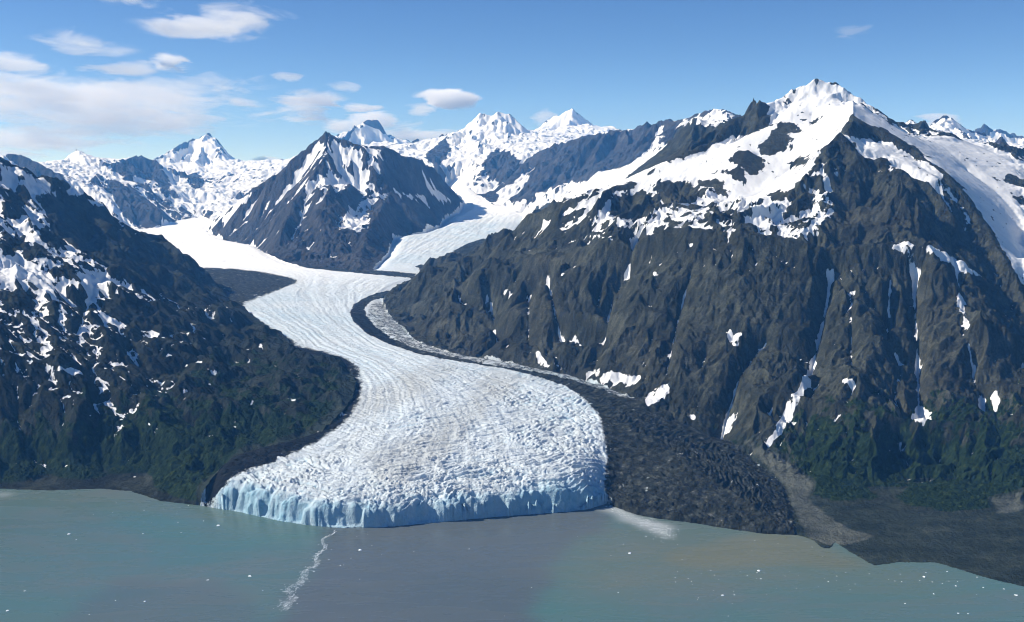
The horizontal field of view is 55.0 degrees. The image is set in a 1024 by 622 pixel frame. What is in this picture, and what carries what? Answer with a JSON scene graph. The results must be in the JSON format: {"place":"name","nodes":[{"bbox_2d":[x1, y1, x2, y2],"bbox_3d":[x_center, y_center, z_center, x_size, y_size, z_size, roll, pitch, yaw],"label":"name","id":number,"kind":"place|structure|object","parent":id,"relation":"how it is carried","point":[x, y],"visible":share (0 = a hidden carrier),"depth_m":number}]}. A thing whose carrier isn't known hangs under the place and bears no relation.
{"place":"outdoors","nodes":[
{"label":"outdoors","id":0,"kind":"place"},
{"bbox_2d":[0,149,210,229],"bbox_3d":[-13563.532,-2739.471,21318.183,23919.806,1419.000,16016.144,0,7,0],"label":"mountain range","id":1,"kind":"structure","parent":0,"point":[136,192],"depth_m":17450.18},
{"bbox_2d":[0,157,355,505],"bbox_3d":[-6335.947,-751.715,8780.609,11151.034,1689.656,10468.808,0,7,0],"label":"mountain","id":2,"kind":"structure","parent":0,"point":[160,367],"depth_m":4857.36},
{"bbox_2d":[154,133,296,221],"bbox_3d":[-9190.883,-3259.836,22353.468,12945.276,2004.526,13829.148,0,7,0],"label":"mountain peak","id":3,"kind":"structure","parent":0,"point":[227,181],"depth_m":23520.16},
{"bbox_2d":[208,131,482,270],"bbox_3d":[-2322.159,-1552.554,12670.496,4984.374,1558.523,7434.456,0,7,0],"label":"mountain","id":4,"kind":"structure","parent":0,"point":[328,199],"depth_m":12377.75},
{"bbox_2d":[135,167,794,534],"bbox_3d":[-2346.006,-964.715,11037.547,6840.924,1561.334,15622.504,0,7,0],"label":"glacier","id":5,"kind":"object","parent":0,"point":[414,432],"visible":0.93,"depth_m":4173.54},
{"bbox_2d":[335,108,618,193],"bbox_3d":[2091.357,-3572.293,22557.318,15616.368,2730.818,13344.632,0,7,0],"label":"mountain range","id":6,"kind":"structure","parent":0,"point":[486,153],"depth_m":20431.00},
{"bbox_2d":[0,489,1023,621],"bbox_3d":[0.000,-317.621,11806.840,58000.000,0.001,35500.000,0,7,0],"label":"water","id":7,"kind":"structure","parent":0,"point":[164,567],"depth_m":3060.94},
{"bbox_2d":[273,530,336,610],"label":"brash ice","id":8,"kind":"structure","parent":7,"relation":"on","point":[303,577],"depth_m":3021.64},
{"bbox_2d":[605,505,678,538],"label":"brash ice","id":9,"kind":"structure","parent":7,"relation":"on","point":[643,522],"depth_m":3506.68},
{"bbox_2d":[0,0,1023,161],"label":"sky","id":10,"kind":"structure","parent":0,"point":[117,79]},
{"bbox_2d":[477,109,740,213],"bbox_3d":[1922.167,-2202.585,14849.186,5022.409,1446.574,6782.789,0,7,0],"label":"mountain wall","id":11,"kind":"structure","parent":0,"point":[547,175],"depth_m":14649.20},
{"bbox_2d":[383,79,1023,585],"bbox_3d":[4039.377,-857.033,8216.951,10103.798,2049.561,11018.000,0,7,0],"label":"mountain","id":12,"kind":"structure","parent":0,"point":[811,295],"depth_m":5263.88},
{"bbox_2d":[905,115,1023,148],"bbox_3d":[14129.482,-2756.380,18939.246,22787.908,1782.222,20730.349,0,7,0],"label":"mountain range","id":13,"kind":"structure","parent":0,"point":[984,133],"depth_m":14655.73}
]}

